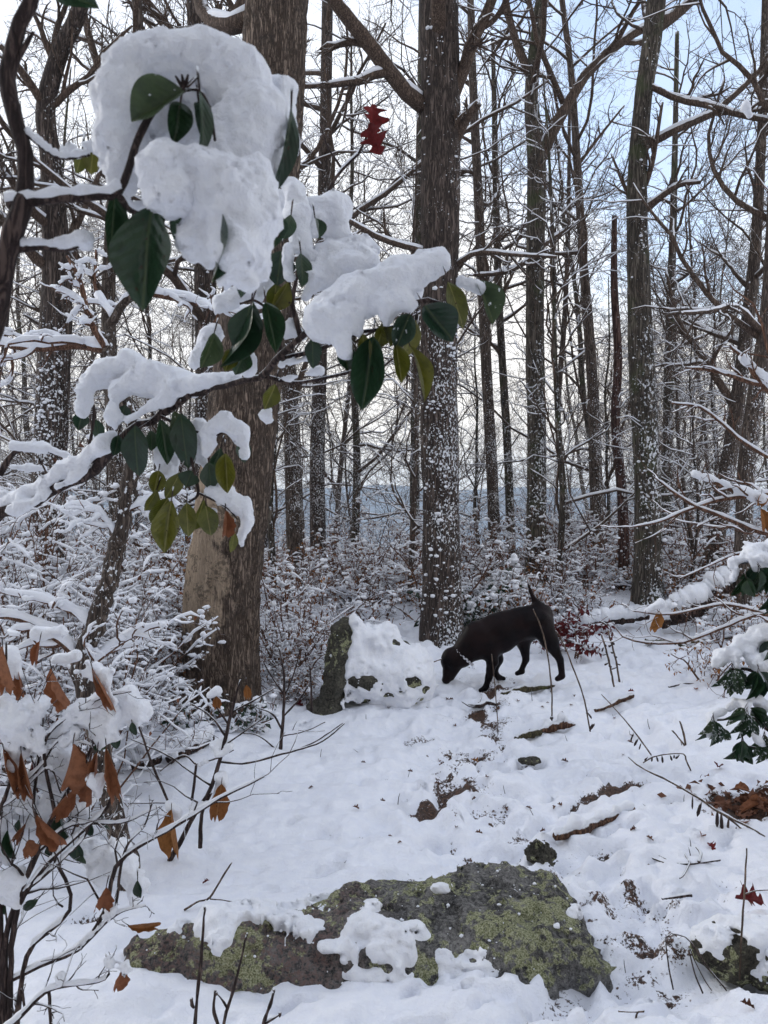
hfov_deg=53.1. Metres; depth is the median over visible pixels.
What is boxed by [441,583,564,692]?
dog
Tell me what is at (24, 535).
snowy shrub
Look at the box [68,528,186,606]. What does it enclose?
snowy shrub
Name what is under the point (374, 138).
oak twig
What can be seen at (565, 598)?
snowy shrub
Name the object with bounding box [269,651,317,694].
snowy shrub
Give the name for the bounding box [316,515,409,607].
snowy shrub
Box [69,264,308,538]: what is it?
bare tree
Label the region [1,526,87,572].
snowy shrub
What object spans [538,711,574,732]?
stick
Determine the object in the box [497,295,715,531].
bare tree
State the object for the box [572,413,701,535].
bare tree
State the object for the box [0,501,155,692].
snowy shrub
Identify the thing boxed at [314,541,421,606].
snowy shrub
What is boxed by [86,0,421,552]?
bare tree
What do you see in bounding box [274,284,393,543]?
bare tree
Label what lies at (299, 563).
snowy shrub
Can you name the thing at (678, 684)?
stick
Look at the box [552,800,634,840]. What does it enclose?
stick
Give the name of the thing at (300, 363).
bare tree
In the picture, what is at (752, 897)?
fallen leaf
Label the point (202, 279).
bare tree
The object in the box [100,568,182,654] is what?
snowy shrub
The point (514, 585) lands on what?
snowy shrub
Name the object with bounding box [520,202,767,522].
bare tree
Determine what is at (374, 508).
hills
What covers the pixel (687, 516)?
sapling
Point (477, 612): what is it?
shrub
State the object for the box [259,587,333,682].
snowy shrub
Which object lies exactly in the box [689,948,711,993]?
weed stalk
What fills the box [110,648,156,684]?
snowy shrub
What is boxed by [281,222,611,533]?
bare tree
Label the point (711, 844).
fallen leaf
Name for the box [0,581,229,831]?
snowy shrub
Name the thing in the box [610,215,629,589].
dead snag
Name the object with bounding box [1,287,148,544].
bare tree
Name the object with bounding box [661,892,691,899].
stick
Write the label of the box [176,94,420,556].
bare tree
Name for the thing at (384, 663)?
boulder
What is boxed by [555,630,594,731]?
weed stalk
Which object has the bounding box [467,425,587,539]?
bare tree
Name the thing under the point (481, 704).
stick
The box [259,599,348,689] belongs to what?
snowy shrub
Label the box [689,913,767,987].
stone
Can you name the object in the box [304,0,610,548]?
bare tree
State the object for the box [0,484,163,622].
snowy shrub
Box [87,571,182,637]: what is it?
snowy shrub
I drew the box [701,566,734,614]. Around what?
fallen log
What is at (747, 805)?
fallen leaf
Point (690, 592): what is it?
fallen log
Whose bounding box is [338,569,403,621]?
snowy shrub
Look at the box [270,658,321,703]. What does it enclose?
snowy shrub
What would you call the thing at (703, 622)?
snowy shrub
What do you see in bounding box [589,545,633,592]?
snowy shrub
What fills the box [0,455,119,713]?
snowy shrub
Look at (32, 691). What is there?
snowy shrub
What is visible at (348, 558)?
snowy shrub
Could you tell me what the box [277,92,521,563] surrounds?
bare tree
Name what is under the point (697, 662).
snowy shrub
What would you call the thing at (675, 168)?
bare tree
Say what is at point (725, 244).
bare tree
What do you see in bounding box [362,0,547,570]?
bare tree
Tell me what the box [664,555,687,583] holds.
snowy shrub
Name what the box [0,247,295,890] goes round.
laurel
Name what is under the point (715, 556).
snowy shrub
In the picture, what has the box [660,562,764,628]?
snowy shrub
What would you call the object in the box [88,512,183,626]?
snowy shrub
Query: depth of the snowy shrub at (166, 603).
6.63 m
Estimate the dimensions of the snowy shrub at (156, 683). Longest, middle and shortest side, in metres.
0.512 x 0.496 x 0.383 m
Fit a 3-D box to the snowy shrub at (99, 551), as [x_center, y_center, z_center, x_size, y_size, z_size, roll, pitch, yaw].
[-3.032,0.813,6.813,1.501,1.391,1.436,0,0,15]
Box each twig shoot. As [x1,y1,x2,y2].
[190,906,205,1023]
[212,932,247,1023]
[262,988,281,1023]
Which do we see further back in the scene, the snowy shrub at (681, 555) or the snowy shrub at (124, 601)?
the snowy shrub at (681, 555)
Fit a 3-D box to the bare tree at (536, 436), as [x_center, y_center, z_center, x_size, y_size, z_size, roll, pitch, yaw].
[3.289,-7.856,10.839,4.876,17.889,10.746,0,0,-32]
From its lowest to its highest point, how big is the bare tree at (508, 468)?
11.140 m
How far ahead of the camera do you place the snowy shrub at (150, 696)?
5.32 m
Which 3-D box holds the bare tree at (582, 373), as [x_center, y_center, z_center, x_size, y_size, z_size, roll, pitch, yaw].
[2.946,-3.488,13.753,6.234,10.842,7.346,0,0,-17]
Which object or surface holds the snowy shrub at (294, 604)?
on the snowy ground
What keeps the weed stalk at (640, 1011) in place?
on the snowy ground
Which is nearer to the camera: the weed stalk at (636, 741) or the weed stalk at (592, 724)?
the weed stalk at (636, 741)
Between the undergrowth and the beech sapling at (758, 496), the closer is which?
the beech sapling at (758, 496)
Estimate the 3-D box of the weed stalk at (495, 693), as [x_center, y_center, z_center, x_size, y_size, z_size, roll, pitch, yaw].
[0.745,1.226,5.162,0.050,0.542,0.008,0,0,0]
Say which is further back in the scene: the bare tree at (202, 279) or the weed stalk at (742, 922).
the bare tree at (202, 279)
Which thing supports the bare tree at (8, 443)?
on the snowy ground
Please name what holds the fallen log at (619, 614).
on the snowy ground
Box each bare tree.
[0,0,192,481]
[0,0,318,491]
[0,1,138,576]
[0,104,219,516]
[0,116,193,500]
[0,211,191,545]
[0,378,76,534]
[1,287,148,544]
[3,176,167,551]
[4,0,236,586]
[5,308,273,551]
[10,332,191,545]
[13,0,419,592]
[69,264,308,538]
[69,276,193,547]
[74,399,194,549]
[80,265,403,542]
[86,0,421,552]
[90,0,581,575]
[91,216,328,550]
[98,281,393,490]
[143,304,284,506]
[154,0,308,717]
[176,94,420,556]
[273,166,512,555]
[273,284,422,546]
[274,0,611,573]
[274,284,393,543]
[274,515,285,544]
[276,432,382,555]
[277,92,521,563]
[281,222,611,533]
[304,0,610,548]
[305,0,563,647]
[326,234,559,540]
[337,8,767,560]
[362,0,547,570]
[402,0,743,568]
[403,0,626,558]
[403,372,578,545]
[460,0,752,587]
[460,38,653,557]
[461,362,615,537]
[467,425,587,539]
[482,390,616,541]
[490,245,734,541]
[493,0,767,604]
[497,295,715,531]
[519,272,724,515]
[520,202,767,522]
[544,15,767,517]
[548,138,767,547]
[564,0,767,628]
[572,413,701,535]
[594,8,767,562]
[599,336,765,538]
[601,188,767,513]
[602,287,767,533]
[605,0,767,572]
[610,342,766,535]
[656,203,767,533]
[696,385,767,528]
[699,281,767,486]
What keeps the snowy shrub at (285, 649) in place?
on the snowy ground
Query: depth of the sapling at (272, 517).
9.38 m
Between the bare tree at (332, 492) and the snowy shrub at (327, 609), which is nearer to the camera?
the snowy shrub at (327, 609)
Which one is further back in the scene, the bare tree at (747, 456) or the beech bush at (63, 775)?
the bare tree at (747, 456)
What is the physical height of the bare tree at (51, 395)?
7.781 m
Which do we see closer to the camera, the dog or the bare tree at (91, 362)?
the dog
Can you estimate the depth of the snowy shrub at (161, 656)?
5.71 m
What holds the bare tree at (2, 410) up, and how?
on the snowy ground
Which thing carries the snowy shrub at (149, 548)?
on the snowy ground
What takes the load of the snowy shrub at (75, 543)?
on the snowy ground
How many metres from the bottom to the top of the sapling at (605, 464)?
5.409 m
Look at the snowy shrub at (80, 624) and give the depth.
4.61 m
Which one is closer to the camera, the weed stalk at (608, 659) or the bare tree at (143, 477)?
the weed stalk at (608, 659)
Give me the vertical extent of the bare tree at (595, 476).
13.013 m
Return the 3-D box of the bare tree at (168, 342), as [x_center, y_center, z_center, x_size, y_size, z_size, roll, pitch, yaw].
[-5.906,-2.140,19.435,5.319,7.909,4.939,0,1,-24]
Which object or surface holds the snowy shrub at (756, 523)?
on the snowy ground
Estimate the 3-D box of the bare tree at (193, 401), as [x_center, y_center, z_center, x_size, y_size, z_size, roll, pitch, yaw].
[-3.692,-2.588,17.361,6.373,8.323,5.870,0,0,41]
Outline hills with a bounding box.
[2,485,766,553]
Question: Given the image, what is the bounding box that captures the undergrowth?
[0,485,765,591]
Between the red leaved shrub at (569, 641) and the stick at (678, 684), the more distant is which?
the red leaved shrub at (569, 641)
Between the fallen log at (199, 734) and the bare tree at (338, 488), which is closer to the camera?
the fallen log at (199, 734)
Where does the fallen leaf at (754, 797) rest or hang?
on the leaf heap
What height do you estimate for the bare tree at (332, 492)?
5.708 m
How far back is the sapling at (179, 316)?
15.64 m
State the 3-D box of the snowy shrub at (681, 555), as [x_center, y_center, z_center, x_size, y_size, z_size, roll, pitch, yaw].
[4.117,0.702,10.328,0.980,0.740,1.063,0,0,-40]
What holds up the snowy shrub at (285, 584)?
on the snowy ground
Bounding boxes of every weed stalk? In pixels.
[184,862,231,910]
[491,654,497,732]
[533,609,552,720]
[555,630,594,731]
[601,635,614,686]
[601,694,651,754]
[607,630,619,681]
[618,1010,644,1018]
[628,757,764,836]
[643,753,690,770]
[665,933,726,990]
[671,721,686,745]
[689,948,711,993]
[739,848,767,979]
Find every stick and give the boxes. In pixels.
[462,692,497,707]
[500,685,554,694]
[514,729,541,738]
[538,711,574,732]
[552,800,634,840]
[594,693,634,711]
[645,637,732,649]
[652,846,720,878]
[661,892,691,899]
[668,682,693,687]
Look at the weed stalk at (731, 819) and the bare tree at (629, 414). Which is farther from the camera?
the bare tree at (629, 414)
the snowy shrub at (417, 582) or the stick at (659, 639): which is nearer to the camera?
the stick at (659, 639)
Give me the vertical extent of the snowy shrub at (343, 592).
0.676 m
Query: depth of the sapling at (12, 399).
10.10 m
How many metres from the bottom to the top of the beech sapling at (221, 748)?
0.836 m
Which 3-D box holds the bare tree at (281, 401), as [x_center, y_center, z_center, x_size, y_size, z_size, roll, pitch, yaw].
[-4.942,-3.049,25.698,9.562,13.914,7.994,0,0,22]
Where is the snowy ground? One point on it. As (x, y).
(294, 838)
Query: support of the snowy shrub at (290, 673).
on the snowy ground
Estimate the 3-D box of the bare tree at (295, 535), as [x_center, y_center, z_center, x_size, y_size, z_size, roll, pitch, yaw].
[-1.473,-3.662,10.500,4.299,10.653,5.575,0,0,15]
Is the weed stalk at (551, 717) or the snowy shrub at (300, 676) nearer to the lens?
the weed stalk at (551, 717)
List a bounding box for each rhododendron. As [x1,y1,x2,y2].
[0,0,300,340]
[0,176,505,552]
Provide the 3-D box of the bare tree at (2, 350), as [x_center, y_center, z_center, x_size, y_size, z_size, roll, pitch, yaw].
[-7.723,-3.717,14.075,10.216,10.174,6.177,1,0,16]
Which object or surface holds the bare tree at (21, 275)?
on the snowy ground
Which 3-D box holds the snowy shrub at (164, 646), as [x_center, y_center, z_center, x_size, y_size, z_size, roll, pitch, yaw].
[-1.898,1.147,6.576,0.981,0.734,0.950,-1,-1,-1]
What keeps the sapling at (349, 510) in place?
on the snowy ground
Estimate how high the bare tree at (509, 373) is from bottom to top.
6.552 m
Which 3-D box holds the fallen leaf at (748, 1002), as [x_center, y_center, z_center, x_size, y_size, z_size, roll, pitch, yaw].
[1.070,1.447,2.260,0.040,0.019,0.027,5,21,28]
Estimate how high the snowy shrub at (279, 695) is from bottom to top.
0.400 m
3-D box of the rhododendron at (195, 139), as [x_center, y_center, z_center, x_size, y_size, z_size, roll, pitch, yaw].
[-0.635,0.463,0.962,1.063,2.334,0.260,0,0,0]
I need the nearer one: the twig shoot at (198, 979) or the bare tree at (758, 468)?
the twig shoot at (198, 979)
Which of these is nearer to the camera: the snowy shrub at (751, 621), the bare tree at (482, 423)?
the snowy shrub at (751, 621)
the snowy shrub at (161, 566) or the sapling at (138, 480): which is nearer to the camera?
the snowy shrub at (161, 566)
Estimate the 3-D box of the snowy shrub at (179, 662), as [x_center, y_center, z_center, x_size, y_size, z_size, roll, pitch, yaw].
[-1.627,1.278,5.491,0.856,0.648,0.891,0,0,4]
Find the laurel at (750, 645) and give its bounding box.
[695,538,767,764]
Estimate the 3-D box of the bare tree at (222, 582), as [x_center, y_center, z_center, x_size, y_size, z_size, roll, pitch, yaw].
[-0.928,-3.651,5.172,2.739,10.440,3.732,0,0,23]
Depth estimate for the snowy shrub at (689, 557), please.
9.53 m
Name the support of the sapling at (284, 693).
on the snowy ground
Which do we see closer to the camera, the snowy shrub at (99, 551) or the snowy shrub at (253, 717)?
the snowy shrub at (253, 717)
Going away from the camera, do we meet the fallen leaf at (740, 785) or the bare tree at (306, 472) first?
the fallen leaf at (740, 785)
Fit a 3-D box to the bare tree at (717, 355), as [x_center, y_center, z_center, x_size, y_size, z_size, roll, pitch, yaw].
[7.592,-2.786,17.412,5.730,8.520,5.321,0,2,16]
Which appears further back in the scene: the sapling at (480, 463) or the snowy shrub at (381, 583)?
the sapling at (480, 463)
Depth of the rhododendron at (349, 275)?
1.47 m
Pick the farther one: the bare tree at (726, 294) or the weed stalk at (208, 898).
the bare tree at (726, 294)
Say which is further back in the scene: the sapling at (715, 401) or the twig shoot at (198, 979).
the sapling at (715, 401)
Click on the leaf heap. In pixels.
(722, 803)
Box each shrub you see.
[0,434,176,724]
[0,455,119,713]
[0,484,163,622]
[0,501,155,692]
[0,515,227,737]
[0,518,181,715]
[0,521,73,635]
[0,551,56,648]
[0,551,205,832]
[0,561,143,821]
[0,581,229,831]
[0,601,88,793]
[0,607,50,759]
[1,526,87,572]
[5,506,177,682]
[14,516,99,575]
[16,525,135,590]
[20,559,166,765]
[28,682,72,730]
[30,531,147,700]
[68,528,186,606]
[71,549,184,670]
[72,526,130,626]
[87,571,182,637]
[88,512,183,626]
[89,563,180,613]
[99,516,188,604]
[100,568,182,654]
[103,536,275,607]
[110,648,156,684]
[119,552,169,612]
[122,600,181,674]
[132,548,329,649]
[133,658,180,704]
[139,647,197,710]
[140,664,185,717]
[142,654,178,703]
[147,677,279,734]
[152,645,178,680]
[154,602,181,663]
[171,610,277,649]
[188,533,388,665]
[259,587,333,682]
[259,588,331,672]
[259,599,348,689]
[259,630,305,683]
[260,530,388,603]
[260,537,402,632]
[260,538,355,610]
[260,571,308,618]
[261,643,321,694]
[262,655,320,703]
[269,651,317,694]
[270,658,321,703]
[284,538,402,598]
[314,528,393,597]
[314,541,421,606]
[314,561,375,610]
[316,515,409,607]
[319,544,419,609]
[321,544,421,603]
[338,548,404,606]
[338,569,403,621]
[349,580,510,624]
[376,516,532,613]
[385,529,422,588]
[390,559,480,608]
[407,582,518,626]
[461,551,583,615]
[461,553,534,608]
[467,560,564,624]
[475,542,592,599]
[501,531,619,608]
[508,516,601,586]
[509,598,600,635]
[529,559,601,613]
[532,604,617,661]
[560,579,630,627]
[587,538,632,592]
[588,543,702,598]
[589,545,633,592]
[595,562,665,589]
[619,538,722,596]
[657,503,765,597]
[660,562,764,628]
[663,526,731,581]
[664,537,701,577]
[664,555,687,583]
[664,602,749,698]
[668,521,767,596]
[684,537,766,597]
[685,537,728,579]
[696,592,765,647]
[708,585,767,636]
[713,535,732,567]
[725,618,757,634]
[753,515,766,541]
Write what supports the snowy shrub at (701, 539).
on the snowy ground
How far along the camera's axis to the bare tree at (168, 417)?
27.46 m
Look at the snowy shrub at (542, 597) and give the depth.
7.87 m
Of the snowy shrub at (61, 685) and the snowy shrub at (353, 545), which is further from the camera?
the snowy shrub at (353, 545)
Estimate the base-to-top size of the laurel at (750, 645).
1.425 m
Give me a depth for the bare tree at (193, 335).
14.46 m
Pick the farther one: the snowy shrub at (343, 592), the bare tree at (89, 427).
the bare tree at (89, 427)
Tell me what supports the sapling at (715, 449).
on the snowy ground
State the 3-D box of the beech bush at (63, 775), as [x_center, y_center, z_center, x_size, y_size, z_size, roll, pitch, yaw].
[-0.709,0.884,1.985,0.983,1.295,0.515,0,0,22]
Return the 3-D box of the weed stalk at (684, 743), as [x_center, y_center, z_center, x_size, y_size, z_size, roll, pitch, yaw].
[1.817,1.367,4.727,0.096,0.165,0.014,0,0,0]
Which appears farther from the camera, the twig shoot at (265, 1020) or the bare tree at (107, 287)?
the bare tree at (107, 287)
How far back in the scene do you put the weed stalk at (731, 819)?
3.56 m
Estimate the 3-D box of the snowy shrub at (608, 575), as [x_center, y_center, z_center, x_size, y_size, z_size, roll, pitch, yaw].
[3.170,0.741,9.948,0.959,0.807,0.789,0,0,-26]
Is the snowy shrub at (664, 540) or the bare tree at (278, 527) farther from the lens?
the bare tree at (278, 527)
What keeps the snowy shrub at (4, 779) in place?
on the snowy ground
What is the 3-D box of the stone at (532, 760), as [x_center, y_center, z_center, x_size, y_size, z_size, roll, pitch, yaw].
[0.880,1.504,4.647,0.140,0.057,0.083,0,0,0]
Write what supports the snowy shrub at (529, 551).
on the snowy ground
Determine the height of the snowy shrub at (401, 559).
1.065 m
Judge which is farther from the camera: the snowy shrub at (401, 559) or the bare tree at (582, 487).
the bare tree at (582, 487)
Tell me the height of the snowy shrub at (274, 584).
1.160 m
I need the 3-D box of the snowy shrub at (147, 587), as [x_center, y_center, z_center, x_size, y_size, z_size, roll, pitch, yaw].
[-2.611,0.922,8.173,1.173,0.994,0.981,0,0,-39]
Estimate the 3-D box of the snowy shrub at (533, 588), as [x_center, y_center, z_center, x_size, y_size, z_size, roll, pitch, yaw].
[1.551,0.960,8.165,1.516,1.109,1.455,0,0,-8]
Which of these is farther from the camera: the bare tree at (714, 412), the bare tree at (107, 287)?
the bare tree at (714, 412)
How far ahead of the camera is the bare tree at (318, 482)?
12.38 m
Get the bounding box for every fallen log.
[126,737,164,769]
[165,721,214,763]
[577,605,649,630]
[656,582,710,628]
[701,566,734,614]
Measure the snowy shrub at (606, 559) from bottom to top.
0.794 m
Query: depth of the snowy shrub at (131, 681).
3.71 m
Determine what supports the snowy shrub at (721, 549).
on the snowy ground
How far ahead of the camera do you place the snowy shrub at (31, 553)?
4.33 m
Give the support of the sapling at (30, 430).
on the snowy ground
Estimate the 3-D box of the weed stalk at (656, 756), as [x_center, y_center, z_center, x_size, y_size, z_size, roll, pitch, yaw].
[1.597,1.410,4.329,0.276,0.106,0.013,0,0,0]
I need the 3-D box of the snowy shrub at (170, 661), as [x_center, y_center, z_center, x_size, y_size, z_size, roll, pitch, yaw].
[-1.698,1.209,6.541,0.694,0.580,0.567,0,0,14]
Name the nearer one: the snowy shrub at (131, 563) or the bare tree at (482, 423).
the snowy shrub at (131, 563)
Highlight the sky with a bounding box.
[0,0,767,490]
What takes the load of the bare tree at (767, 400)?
on the snowy ground
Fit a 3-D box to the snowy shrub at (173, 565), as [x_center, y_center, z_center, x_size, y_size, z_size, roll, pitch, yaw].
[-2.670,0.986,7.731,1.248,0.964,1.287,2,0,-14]
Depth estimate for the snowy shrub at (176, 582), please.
6.57 m
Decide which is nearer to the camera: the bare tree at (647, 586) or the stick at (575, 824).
the stick at (575, 824)
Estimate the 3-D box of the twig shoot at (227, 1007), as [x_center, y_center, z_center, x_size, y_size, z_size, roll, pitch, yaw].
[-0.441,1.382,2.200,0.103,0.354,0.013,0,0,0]
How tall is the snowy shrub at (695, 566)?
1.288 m
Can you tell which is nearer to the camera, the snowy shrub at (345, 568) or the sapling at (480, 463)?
the snowy shrub at (345, 568)
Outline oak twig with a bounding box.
[288,95,389,317]
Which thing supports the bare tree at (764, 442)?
on the snowy ground
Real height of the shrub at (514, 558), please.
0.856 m
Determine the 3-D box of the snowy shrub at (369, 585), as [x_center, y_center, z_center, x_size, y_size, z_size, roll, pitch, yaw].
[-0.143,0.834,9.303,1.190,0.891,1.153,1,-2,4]
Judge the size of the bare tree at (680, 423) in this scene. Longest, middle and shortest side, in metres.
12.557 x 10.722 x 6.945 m
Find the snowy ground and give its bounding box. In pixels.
[0,554,767,1023]
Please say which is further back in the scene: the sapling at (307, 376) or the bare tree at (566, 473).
the bare tree at (566, 473)
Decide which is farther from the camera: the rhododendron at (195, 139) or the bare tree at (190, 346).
the bare tree at (190, 346)
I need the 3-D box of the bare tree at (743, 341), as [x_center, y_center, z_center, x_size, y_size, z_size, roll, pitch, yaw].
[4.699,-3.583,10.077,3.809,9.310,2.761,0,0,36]
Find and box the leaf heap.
[657,774,767,823]
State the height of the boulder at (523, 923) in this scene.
0.318 m
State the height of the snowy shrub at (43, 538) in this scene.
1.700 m
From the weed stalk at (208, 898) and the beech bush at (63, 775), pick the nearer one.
the beech bush at (63, 775)
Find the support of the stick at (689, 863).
on the snowy ground
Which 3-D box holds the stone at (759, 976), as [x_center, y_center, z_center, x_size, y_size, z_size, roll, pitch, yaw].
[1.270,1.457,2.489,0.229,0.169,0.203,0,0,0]
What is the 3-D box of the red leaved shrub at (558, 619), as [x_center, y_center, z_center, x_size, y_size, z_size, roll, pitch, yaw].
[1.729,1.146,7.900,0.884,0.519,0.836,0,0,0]
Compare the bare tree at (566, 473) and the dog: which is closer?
the dog
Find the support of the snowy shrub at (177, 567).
on the snowy ground
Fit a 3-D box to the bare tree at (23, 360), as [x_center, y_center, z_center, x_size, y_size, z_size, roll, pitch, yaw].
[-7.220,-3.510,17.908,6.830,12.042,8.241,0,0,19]
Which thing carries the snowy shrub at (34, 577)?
on the snowy ground
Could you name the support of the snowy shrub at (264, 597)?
on the snowy ground
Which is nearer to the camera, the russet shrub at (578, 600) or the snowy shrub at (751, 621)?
the snowy shrub at (751, 621)
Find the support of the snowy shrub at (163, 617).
on the snowy ground
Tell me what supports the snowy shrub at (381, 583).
on the snowy ground
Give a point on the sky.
(582, 22)
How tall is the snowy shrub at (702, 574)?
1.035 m
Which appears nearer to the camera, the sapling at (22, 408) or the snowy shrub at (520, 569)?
the snowy shrub at (520, 569)
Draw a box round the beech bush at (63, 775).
[0,625,324,1023]
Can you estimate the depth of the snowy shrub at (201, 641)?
5.22 m
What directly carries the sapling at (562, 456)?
on the snowy ground
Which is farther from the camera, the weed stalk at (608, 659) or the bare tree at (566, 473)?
the bare tree at (566, 473)
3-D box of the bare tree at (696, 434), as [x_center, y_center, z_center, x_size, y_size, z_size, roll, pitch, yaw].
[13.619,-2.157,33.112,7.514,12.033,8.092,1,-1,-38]
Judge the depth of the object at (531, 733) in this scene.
5.09 m
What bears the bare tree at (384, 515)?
on the snowy ground
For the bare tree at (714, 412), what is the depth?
23.86 m
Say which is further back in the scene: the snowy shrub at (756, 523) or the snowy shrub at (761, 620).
the snowy shrub at (756, 523)
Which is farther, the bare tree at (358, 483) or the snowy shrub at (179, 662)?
the bare tree at (358, 483)
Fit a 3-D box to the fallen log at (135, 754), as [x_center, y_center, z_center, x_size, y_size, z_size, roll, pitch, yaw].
[-1.360,1.384,4.382,0.227,0.174,0.139,0,0,-45]
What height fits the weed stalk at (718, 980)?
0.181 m
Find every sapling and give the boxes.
[0,20,169,537]
[0,36,334,599]
[0,336,104,521]
[0,366,84,543]
[5,179,212,574]
[16,209,160,528]
[90,396,182,547]
[128,679,344,861]
[159,263,300,514]
[178,348,326,530]
[243,646,342,749]
[304,341,408,538]
[317,51,486,601]
[366,266,518,547]
[466,2,767,590]
[552,245,705,542]
[575,281,767,581]
[596,100,767,697]
[603,187,724,530]
[605,211,767,553]
[627,226,767,505]
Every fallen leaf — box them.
[707,841,715,849]
[735,781,749,791]
[735,883,765,905]
[739,799,758,812]
[740,998,754,1008]
[749,794,765,801]
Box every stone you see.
[518,756,540,765]
[524,839,556,866]
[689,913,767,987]
[750,949,767,992]
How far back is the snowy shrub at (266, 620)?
6.96 m
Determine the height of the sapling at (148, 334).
6.808 m
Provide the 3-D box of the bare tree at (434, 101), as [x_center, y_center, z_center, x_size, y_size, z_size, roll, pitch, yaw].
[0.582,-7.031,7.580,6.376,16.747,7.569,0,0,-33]
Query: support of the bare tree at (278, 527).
on the snowy ground
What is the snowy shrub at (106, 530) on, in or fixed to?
on the snowy ground
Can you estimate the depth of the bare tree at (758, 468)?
43.60 m
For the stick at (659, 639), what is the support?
on the snowy ground
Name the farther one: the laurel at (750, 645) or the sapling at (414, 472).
the sapling at (414, 472)
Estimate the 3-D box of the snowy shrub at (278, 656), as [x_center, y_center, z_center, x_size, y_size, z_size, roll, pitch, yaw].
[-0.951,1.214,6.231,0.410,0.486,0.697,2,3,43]
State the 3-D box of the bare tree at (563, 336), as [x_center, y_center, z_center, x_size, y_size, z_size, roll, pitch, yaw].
[3.111,-3.588,14.076,3.628,9.261,3.557,0,0,39]
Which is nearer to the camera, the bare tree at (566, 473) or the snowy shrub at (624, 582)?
the snowy shrub at (624, 582)
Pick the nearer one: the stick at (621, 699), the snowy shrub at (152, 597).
the stick at (621, 699)
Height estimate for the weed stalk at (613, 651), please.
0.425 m
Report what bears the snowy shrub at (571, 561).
on the snowy ground
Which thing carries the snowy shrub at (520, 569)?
on the snowy ground
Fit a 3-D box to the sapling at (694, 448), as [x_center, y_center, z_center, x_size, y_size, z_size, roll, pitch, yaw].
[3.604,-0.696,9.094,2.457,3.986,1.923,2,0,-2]
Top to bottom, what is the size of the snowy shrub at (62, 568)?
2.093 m
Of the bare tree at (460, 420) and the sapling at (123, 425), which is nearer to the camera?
the sapling at (123, 425)
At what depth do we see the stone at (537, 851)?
3.27 m
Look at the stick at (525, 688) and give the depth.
5.98 m
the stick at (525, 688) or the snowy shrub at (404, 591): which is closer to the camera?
the stick at (525, 688)
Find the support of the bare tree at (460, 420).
on the snowy ground
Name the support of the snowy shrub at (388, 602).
on the snowy ground
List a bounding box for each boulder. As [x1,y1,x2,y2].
[123,859,616,999]
[306,612,437,715]
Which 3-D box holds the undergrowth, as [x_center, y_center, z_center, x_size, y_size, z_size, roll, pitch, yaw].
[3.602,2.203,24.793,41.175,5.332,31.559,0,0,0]

